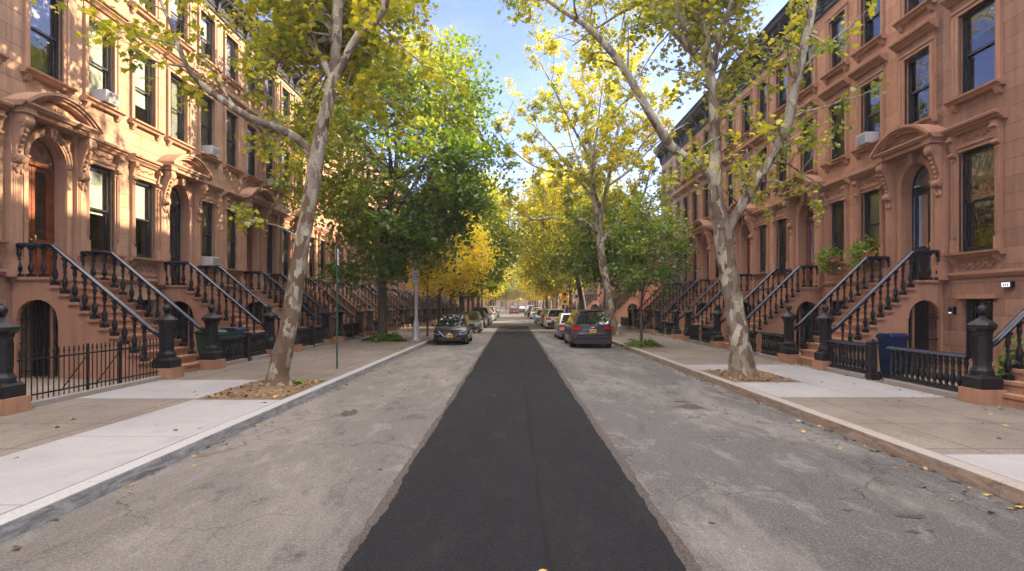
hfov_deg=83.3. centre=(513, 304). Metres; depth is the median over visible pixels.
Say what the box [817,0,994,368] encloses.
brownstone house
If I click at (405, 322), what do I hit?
stoop
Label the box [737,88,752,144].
window
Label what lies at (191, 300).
stoop
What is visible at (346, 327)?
iron balustrade
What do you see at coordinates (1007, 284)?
number sign
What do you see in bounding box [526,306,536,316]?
parked car
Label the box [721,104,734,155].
window
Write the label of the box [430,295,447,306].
stoop
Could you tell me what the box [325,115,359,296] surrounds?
brownstone house
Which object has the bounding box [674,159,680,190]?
window
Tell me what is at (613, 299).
stoop
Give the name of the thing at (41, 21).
window
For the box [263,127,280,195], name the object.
window
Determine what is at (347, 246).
window
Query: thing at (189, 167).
doorway
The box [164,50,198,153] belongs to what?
window
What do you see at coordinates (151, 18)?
window
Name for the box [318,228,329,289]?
window
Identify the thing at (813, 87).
window
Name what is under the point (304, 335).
iron balustrade
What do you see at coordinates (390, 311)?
stoop
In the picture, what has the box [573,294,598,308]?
stoop
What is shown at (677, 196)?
window
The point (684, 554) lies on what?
tar edge
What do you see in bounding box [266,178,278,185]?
air conditioner
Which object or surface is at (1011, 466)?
concrete slab
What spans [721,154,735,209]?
window
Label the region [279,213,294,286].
window
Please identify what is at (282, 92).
window
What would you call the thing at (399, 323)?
iron balustrade
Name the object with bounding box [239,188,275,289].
doorway
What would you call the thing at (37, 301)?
under stair door
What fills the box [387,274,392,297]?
doorway
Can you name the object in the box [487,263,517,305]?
street tree
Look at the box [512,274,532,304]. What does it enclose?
street tree
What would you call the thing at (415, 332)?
lamp post
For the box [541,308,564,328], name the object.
parked car
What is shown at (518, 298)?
street tree
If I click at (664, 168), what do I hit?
window
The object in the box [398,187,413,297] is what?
brownstone house
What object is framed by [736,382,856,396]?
concrete slab
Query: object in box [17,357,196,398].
areaway ground
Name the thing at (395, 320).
iron balustrade
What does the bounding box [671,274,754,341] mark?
stoop
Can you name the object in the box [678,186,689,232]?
window
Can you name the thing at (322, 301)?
stoop
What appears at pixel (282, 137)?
window
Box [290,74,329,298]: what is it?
brownstone house
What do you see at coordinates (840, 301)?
basement window
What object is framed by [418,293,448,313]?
stoop
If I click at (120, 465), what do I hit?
slab joint
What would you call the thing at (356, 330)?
iron balustrade
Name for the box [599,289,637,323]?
stoop
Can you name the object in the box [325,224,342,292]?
doorway
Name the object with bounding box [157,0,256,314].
brownstone house
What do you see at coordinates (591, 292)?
brownstone house
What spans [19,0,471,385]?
plane tree
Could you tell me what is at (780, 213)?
window
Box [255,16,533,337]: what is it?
shade tree
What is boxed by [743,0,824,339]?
brownstone house
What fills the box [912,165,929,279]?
front door
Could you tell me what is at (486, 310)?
parked car
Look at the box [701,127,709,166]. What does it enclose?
window
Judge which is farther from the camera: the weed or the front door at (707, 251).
the front door at (707, 251)
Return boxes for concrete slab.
[0,437,188,504]
[0,505,21,514]
[70,400,278,436]
[76,380,257,398]
[687,365,727,369]
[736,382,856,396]
[755,365,816,369]
[760,370,873,381]
[805,382,943,396]
[943,454,1023,482]
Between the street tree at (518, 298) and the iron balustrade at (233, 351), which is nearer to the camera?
the iron balustrade at (233, 351)
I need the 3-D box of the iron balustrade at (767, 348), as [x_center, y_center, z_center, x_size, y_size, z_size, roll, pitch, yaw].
[8.860,1.423,19.670,0.280,0.915,1.700,0,0,0]
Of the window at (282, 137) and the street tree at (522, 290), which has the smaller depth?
the window at (282, 137)
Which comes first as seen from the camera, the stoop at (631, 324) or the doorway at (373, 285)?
the stoop at (631, 324)
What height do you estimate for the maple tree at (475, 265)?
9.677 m
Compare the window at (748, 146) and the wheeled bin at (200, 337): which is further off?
the window at (748, 146)
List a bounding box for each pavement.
[0,321,436,513]
[612,326,1023,454]
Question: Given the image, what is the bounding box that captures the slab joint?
[1,400,279,514]
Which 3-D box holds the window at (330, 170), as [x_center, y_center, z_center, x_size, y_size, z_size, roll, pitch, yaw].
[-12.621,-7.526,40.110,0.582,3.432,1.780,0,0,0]
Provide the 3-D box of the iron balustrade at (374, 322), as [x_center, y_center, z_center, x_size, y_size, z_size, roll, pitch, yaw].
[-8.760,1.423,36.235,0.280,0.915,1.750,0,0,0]
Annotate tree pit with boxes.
[197,380,326,398]
[631,345,661,347]
[703,370,799,381]
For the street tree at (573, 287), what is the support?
on the pavement at (946, 425)
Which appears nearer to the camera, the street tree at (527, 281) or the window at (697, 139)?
the window at (697, 139)
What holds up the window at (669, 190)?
in the brownstone house at (665, 156)
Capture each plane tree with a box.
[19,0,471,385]
[491,28,694,335]
[497,0,889,377]
[511,201,618,312]
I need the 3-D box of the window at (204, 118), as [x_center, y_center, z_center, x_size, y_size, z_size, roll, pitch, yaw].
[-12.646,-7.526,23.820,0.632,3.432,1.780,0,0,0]
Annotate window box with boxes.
[808,239,843,273]
[837,234,878,272]
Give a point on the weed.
(297, 381)
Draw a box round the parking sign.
[336,248,338,368]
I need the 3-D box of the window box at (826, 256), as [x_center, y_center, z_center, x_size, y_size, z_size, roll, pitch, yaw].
[11.957,-1.807,21.919,1.106,1.334,1.819,0,0,0]
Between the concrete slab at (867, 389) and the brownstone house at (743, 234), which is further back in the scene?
the brownstone house at (743, 234)
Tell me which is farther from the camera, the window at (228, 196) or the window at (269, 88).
the window at (269, 88)
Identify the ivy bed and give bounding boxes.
[361,331,407,341]
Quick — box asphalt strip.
[342,326,685,570]
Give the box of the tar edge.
[336,326,702,570]
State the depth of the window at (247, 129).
28.01 m
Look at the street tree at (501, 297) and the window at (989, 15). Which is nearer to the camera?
the window at (989, 15)
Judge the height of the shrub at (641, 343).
0.474 m
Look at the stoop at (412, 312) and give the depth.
53.15 m
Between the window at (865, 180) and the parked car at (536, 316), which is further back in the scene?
the parked car at (536, 316)
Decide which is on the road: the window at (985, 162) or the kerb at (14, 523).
the kerb at (14, 523)
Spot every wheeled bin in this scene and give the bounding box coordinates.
[194,329,227,360]
[219,327,246,357]
[875,333,908,378]
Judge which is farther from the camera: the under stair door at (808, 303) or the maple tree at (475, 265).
the maple tree at (475, 265)
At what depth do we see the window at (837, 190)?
21.77 m
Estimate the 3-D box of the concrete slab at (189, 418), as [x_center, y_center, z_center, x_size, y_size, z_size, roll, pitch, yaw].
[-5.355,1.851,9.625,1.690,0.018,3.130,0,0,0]
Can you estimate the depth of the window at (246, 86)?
28.06 m
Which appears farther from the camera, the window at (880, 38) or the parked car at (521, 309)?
the parked car at (521, 309)
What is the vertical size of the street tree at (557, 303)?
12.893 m
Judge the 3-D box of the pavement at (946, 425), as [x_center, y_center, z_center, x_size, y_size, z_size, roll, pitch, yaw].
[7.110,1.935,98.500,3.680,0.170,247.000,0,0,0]
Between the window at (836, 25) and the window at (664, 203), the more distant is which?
the window at (664, 203)
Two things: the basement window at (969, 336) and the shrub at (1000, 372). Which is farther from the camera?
the basement window at (969, 336)
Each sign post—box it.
[561,284,567,310]
[574,290,578,307]
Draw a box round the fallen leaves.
[13,342,1023,570]
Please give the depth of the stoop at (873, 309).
16.42 m
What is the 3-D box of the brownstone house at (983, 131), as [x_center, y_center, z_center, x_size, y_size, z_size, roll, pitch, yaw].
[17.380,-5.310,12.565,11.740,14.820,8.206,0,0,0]
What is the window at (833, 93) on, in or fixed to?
in the brownstone house at (887, 191)
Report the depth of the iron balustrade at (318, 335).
25.85 m
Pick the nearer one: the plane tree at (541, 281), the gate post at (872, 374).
the gate post at (872, 374)
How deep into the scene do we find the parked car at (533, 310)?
81.24 m
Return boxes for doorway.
[1,92,104,278]
[157,154,213,285]
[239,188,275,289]
[290,209,316,291]
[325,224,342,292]
[352,243,362,295]
[371,253,377,296]
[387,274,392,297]
[399,279,403,297]
[595,282,598,299]
[631,285,638,297]
[665,232,683,294]
[690,219,712,292]
[727,202,757,290]
[778,174,824,287]
[869,124,949,280]
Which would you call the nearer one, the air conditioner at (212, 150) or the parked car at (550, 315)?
the air conditioner at (212, 150)
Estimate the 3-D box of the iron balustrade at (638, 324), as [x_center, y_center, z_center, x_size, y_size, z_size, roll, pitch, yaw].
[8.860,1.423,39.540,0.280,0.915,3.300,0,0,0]
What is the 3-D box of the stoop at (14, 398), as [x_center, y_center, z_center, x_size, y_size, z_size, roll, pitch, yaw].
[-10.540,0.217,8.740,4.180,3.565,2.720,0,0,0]
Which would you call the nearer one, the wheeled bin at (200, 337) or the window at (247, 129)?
the wheeled bin at (200, 337)
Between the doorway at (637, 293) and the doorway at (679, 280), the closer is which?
the doorway at (679, 280)
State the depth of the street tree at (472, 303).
76.05 m
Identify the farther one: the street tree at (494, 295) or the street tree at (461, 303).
the street tree at (494, 295)
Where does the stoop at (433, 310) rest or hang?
on the areaway ground at (28, 385)
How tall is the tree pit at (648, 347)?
0.059 m
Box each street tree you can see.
[432,272,496,310]
[443,215,517,313]
[455,264,515,309]
[455,271,511,306]
[475,273,513,305]
[476,267,510,306]
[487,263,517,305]
[487,288,507,305]
[489,283,516,305]
[495,281,515,305]
[499,282,517,309]
[507,259,548,307]
[510,266,524,307]
[511,264,575,307]
[512,268,530,304]
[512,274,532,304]
[514,266,535,305]
[515,277,550,307]
[520,258,601,312]
[522,267,586,308]
[523,279,550,306]
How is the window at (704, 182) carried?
in the brownstone house at (698, 207)
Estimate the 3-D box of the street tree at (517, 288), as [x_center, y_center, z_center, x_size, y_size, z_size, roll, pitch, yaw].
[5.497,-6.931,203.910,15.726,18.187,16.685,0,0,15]
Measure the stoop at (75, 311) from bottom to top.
3.565 m
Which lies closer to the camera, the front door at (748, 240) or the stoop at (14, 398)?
the stoop at (14, 398)
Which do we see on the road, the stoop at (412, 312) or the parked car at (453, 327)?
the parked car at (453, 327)
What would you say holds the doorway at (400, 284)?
in the brownstone house at (401, 284)
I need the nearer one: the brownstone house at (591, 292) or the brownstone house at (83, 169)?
the brownstone house at (83, 169)
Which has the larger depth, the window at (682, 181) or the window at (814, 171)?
the window at (682, 181)
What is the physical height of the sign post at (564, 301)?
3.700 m
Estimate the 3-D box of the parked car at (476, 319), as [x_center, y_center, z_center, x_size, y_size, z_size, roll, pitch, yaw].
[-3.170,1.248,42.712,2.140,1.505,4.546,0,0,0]
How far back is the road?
6.23 m
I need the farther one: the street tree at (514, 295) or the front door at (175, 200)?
the street tree at (514, 295)
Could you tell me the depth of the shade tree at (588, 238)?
39.60 m
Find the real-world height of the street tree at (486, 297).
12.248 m
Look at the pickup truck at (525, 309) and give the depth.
103.00 m
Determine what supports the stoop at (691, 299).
on the areaway ground at (937, 381)
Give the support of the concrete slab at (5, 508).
on the pavement at (18, 432)
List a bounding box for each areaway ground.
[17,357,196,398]
[618,324,963,385]
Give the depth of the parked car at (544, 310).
52.69 m
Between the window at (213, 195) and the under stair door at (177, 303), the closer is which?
the under stair door at (177, 303)
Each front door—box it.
[29,138,53,276]
[170,187,179,284]
[247,220,251,288]
[707,251,708,289]
[747,229,749,288]
[807,207,813,286]
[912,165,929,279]
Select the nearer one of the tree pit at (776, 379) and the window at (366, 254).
the tree pit at (776, 379)
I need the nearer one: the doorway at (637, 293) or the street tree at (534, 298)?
the doorway at (637, 293)
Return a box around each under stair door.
[32,300,57,375]
[172,301,192,349]
[249,302,264,324]
[628,303,634,321]
[796,302,812,348]
[908,301,927,367]
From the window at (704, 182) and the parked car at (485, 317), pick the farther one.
the parked car at (485, 317)
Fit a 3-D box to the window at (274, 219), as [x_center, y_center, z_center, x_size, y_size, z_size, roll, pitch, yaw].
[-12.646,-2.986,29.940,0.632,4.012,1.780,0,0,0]
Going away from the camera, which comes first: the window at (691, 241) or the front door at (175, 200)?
the front door at (175, 200)
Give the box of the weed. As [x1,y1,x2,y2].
[293,379,304,383]
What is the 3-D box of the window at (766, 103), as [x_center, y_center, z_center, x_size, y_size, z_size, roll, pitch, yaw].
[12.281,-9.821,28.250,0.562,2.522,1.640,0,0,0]
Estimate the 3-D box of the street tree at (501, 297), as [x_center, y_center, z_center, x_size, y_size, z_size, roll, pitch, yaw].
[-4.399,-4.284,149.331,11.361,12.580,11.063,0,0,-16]
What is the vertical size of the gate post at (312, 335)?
1.000 m
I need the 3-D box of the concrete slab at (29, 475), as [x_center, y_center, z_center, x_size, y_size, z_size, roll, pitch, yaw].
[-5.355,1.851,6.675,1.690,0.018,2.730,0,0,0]
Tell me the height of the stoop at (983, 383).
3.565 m
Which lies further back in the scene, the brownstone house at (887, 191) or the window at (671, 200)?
the window at (671, 200)
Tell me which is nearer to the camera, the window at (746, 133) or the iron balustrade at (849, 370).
the iron balustrade at (849, 370)
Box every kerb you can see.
[0,309,501,543]
[612,339,1023,505]
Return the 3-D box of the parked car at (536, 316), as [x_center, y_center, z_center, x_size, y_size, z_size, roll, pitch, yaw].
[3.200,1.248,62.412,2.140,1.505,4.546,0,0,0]
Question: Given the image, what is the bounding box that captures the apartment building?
[480,298,542,309]
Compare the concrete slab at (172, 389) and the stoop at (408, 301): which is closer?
the concrete slab at (172, 389)
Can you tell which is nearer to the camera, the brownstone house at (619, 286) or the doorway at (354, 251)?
the doorway at (354, 251)
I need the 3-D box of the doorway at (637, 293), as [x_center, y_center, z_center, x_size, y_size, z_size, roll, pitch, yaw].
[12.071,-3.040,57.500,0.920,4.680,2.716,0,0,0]
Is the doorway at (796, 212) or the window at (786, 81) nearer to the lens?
the doorway at (796, 212)
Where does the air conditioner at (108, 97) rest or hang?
attached to the brownstone house at (83, 169)
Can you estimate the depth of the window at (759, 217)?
28.63 m
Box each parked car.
[431,314,472,343]
[461,311,483,332]
[471,310,488,327]
[473,306,491,325]
[484,306,496,319]
[488,307,493,322]
[519,305,524,312]
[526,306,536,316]
[529,307,540,318]
[533,309,542,323]
[537,308,555,325]
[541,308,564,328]
[551,313,570,338]
[561,308,611,346]
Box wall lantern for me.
[948,307,956,313]
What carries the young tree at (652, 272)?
on the tree pit at (648, 347)
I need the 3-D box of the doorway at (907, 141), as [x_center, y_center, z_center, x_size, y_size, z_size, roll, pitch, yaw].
[12.071,-3.040,17.450,0.920,4.680,2.716,0,0,0]
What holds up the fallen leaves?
on the road
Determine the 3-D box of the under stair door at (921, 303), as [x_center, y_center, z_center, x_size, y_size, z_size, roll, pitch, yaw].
[11.734,0.890,17.450,0.946,2.020,1.000,0,0,0]
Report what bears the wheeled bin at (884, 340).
on the areaway ground at (937, 381)
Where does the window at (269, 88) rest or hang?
in the brownstone house at (267, 249)
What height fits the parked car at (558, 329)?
1.505 m
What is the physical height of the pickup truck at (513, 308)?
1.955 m
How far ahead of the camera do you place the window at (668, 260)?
45.23 m
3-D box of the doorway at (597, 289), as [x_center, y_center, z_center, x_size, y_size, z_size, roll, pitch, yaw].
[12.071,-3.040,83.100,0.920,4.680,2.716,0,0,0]
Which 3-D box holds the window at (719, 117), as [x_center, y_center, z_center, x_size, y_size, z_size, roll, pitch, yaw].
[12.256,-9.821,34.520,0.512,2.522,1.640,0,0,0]
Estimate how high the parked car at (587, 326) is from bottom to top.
1.826 m
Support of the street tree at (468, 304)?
on the pavement at (18, 432)
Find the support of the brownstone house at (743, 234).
on the ground
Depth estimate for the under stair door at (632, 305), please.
57.01 m
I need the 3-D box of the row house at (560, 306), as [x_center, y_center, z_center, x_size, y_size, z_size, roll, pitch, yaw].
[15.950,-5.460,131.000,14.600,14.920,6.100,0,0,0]
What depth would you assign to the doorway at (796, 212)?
24.58 m
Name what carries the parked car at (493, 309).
on the road
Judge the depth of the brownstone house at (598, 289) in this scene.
82.05 m
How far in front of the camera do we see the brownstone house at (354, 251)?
47.68 m
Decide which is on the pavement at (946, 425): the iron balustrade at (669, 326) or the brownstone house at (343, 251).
the iron balustrade at (669, 326)
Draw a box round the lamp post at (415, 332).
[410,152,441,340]
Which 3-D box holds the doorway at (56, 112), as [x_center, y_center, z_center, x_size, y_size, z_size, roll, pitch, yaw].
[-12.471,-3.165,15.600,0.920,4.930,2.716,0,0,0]
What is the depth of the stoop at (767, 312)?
22.88 m
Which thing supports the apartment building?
on the ground
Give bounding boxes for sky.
[244,0,788,252]
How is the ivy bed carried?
on the tree pit
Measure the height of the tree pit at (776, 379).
0.049 m
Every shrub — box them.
[620,337,663,347]
[961,336,1023,385]
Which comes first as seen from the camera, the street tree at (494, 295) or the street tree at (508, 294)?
the street tree at (494, 295)
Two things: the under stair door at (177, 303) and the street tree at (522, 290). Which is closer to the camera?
the under stair door at (177, 303)
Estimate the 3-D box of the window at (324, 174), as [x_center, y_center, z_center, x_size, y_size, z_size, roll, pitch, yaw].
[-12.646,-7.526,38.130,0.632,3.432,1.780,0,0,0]
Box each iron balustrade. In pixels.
[218,334,247,365]
[250,332,268,359]
[297,327,312,349]
[314,326,325,346]
[343,323,352,339]
[353,322,360,338]
[372,320,377,333]
[393,318,397,329]
[397,317,401,328]
[619,317,627,328]
[635,318,646,332]
[656,321,665,335]
[664,321,673,337]
[687,324,700,342]
[699,325,713,345]
[749,330,759,354]
[758,332,783,360]
[826,339,867,378]
[884,346,971,398]
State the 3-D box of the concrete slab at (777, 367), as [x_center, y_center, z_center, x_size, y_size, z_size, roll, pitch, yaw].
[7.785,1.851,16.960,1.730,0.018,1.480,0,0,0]
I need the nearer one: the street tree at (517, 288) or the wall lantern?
the wall lantern
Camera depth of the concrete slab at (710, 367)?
16.89 m
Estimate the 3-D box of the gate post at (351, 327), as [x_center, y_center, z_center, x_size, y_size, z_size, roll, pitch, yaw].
[-8.760,1.350,31.190,0.220,1.000,0.220,0,0,0]
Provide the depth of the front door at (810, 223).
24.48 m
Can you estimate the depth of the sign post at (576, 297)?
48.44 m
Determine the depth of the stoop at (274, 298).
26.79 m
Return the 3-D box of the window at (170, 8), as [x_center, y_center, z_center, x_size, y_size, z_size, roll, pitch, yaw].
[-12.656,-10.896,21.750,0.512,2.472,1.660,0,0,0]
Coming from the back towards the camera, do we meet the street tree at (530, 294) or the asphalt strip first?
the street tree at (530, 294)
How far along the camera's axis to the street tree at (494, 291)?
96.84 m
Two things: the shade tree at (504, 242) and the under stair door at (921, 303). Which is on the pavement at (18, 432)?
the shade tree at (504, 242)
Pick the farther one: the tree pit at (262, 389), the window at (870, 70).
the window at (870, 70)
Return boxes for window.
[0,51,9,64]
[0,99,14,250]
[20,0,77,96]
[81,0,130,122]
[86,138,130,273]
[127,23,166,140]
[127,153,165,276]
[128,0,165,32]
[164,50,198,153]
[165,0,196,55]
[196,4,222,77]
[196,73,225,167]
[200,183,225,280]
[222,29,245,95]
[222,92,247,178]
[222,190,245,282]
[244,47,263,109]
[244,108,263,187]
[263,67,277,120]
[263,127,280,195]
[266,208,282,285]
[279,135,293,200]
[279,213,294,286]
[280,81,291,127]
[293,147,304,201]
[294,95,304,126]
[309,226,320,288]
[318,164,329,214]
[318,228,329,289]
[328,170,335,222]
[339,238,347,290]
[346,239,352,289]
[366,254,371,292]
[658,201,666,240]
[661,166,666,197]
[664,197,673,227]
[665,160,672,195]
[665,248,671,287]
[671,191,681,231]
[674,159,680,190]
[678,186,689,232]
[679,146,689,185]
[680,238,688,290]
[687,179,698,225]
[687,235,697,290]
[690,137,698,178]
[697,175,710,219]
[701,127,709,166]
[708,228,721,288]
[709,117,721,160]
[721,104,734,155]
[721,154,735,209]
[734,143,753,201]
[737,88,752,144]
[749,133,769,198]
[750,207,770,285]
[751,73,769,134]
[767,118,789,194]
[767,201,788,283]
[769,54,789,119]
[795,99,818,174]
[797,30,817,104]
[817,77,850,172]
[818,177,850,279]
[819,1,849,84]
[833,300,842,315]
[847,52,887,159]
[847,164,884,277]
[850,0,886,62]
[888,18,938,125]
[892,0,936,32]
[939,0,1005,112]
[939,107,1007,272]
[966,298,992,354]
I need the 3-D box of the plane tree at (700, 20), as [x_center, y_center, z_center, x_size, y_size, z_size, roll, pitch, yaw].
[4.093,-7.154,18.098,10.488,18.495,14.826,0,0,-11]
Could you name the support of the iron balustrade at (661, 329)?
on the pavement at (946, 425)
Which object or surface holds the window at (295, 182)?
in the brownstone house at (318, 258)
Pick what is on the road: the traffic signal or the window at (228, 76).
the traffic signal
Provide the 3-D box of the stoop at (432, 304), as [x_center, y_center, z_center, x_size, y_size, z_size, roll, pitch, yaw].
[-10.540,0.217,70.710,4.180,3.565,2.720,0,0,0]
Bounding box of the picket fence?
[17,337,162,407]
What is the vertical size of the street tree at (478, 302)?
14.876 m
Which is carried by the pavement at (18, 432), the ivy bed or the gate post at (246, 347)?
the gate post at (246, 347)
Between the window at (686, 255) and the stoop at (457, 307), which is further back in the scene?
the stoop at (457, 307)
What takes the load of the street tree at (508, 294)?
on the pavement at (18, 432)
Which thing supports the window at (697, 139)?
in the brownstone house at (698, 207)
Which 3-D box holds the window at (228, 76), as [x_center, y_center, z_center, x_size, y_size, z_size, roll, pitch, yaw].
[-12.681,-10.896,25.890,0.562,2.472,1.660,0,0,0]
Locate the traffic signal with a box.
[543,292,553,307]
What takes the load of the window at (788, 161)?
in the brownstone house at (789, 235)
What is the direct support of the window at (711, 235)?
in the brownstone house at (743, 234)
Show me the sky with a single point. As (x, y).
(481, 17)
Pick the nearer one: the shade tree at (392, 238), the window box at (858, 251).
the window box at (858, 251)
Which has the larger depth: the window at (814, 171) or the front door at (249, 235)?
the front door at (249, 235)
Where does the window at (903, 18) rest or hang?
in the brownstone house at (887, 191)
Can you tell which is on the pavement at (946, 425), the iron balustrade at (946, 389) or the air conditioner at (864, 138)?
the iron balustrade at (946, 389)
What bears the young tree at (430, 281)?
on the pavement at (18, 432)
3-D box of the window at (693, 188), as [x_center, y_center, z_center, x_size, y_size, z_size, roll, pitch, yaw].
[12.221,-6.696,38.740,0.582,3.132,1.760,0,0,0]
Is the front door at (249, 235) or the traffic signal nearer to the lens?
the front door at (249, 235)
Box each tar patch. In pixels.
[340,409,359,416]
[678,404,702,408]
[897,514,925,517]
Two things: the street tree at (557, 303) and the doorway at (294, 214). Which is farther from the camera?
the street tree at (557, 303)
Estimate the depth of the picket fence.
11.84 m
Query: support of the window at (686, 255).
in the brownstone house at (698, 207)
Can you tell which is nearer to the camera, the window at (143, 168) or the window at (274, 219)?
the window at (143, 168)
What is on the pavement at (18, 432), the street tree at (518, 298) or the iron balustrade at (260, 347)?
the iron balustrade at (260, 347)
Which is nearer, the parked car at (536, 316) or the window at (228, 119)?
the window at (228, 119)
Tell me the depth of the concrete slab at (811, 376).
14.78 m
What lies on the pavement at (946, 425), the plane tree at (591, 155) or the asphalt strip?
the plane tree at (591, 155)
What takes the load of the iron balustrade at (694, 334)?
on the pavement at (946, 425)
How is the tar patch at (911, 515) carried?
on the road
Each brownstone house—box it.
[0,0,14,321]
[1,0,166,376]
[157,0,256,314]
[239,19,302,292]
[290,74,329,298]
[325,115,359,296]
[352,138,378,295]
[371,155,388,296]
[386,180,402,297]
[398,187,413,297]
[587,282,592,299]
[593,216,656,307]
[615,267,625,297]
[625,239,661,316]
[653,130,683,296]
[672,99,712,299]
[700,57,757,311]
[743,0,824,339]
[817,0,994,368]
[936,0,1023,373]
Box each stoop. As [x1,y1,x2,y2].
[0,303,30,415]
[10,243,225,379]
[160,261,301,356]
[242,271,346,344]
[301,277,374,336]
[326,282,395,331]
[352,285,410,327]
[371,287,421,324]
[387,289,431,322]
[400,291,436,321]
[410,292,444,314]
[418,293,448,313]
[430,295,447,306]
[434,294,458,313]
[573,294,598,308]
[590,290,624,309]
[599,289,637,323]
[626,283,681,330]
[645,279,711,334]
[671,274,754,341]
[710,265,821,351]
[778,250,944,370]
[958,303,1023,409]
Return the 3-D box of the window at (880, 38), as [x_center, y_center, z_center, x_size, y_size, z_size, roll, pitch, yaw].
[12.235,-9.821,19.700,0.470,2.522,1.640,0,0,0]
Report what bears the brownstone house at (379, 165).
on the ground
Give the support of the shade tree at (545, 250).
on the pavement at (946, 425)
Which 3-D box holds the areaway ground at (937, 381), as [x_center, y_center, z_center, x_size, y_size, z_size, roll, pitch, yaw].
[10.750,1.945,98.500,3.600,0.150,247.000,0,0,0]
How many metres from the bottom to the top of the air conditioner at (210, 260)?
0.360 m
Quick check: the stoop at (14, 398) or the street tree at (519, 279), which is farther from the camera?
the street tree at (519, 279)
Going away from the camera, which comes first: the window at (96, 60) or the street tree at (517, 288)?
the window at (96, 60)
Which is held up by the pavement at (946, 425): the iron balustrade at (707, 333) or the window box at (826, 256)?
the iron balustrade at (707, 333)
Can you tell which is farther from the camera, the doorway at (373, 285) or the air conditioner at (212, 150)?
the doorway at (373, 285)
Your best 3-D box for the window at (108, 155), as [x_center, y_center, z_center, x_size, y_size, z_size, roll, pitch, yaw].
[-12.621,-2.986,17.680,0.582,4.012,1.780,0,0,0]
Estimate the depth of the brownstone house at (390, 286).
60.26 m
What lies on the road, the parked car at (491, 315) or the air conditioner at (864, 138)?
the parked car at (491, 315)
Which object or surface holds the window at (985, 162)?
in the brownstone house at (983, 131)
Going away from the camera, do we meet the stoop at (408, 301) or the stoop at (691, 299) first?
the stoop at (691, 299)
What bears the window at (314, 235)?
in the brownstone house at (318, 258)
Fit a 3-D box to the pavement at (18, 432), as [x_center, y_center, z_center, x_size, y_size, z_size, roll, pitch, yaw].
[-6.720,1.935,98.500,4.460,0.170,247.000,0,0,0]
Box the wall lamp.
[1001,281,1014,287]
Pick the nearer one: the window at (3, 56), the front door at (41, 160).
the window at (3, 56)
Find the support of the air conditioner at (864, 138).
attached to the brownstone house at (887, 191)
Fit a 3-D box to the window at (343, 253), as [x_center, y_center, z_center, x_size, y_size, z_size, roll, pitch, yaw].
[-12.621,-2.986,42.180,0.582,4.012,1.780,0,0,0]
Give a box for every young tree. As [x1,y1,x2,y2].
[400,224,471,335]
[588,189,700,340]
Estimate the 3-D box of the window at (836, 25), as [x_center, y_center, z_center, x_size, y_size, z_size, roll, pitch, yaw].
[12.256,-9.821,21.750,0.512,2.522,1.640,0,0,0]
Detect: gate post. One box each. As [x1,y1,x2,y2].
[242,331,250,360]
[309,324,314,346]
[349,320,353,338]
[865,339,879,379]
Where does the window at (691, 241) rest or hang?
in the brownstone house at (698, 207)
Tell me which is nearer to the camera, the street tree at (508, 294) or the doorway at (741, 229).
the doorway at (741, 229)
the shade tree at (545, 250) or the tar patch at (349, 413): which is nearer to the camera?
the tar patch at (349, 413)
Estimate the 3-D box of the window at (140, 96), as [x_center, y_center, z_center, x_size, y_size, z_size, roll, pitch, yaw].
[-12.621,-7.526,19.760,0.582,3.432,1.780,0,0,0]
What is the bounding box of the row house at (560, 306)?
[559,287,582,311]
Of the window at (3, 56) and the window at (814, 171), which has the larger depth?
the window at (814, 171)
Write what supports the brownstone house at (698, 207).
on the ground
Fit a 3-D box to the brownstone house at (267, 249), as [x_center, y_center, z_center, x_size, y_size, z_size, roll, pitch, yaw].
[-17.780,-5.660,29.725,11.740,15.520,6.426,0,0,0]
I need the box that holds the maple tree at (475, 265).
[402,210,507,322]
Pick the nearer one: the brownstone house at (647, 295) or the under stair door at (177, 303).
the under stair door at (177, 303)
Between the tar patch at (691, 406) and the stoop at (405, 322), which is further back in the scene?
the stoop at (405, 322)
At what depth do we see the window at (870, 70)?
19.86 m
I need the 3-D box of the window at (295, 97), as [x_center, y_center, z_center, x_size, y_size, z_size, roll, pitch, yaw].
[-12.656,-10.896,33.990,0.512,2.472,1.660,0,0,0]
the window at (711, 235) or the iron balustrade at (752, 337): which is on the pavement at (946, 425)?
the iron balustrade at (752, 337)
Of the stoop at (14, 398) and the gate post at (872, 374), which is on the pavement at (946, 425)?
the gate post at (872, 374)
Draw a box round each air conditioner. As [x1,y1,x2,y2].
[91,89,118,106]
[201,145,218,156]
[202,257,218,264]
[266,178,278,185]
[856,132,879,146]
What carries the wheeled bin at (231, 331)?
on the areaway ground at (28, 385)
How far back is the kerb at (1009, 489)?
7.96 m
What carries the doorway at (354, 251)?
in the brownstone house at (354, 251)
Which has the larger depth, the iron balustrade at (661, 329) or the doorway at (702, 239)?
the doorway at (702, 239)
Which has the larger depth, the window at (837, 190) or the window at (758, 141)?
the window at (758, 141)
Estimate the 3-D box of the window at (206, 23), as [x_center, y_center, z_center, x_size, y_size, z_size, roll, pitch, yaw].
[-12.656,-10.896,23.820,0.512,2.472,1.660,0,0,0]
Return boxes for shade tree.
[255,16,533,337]
[396,169,529,313]
[489,161,629,308]
[551,175,678,310]
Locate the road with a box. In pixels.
[0,310,1023,570]
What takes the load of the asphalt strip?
on the road

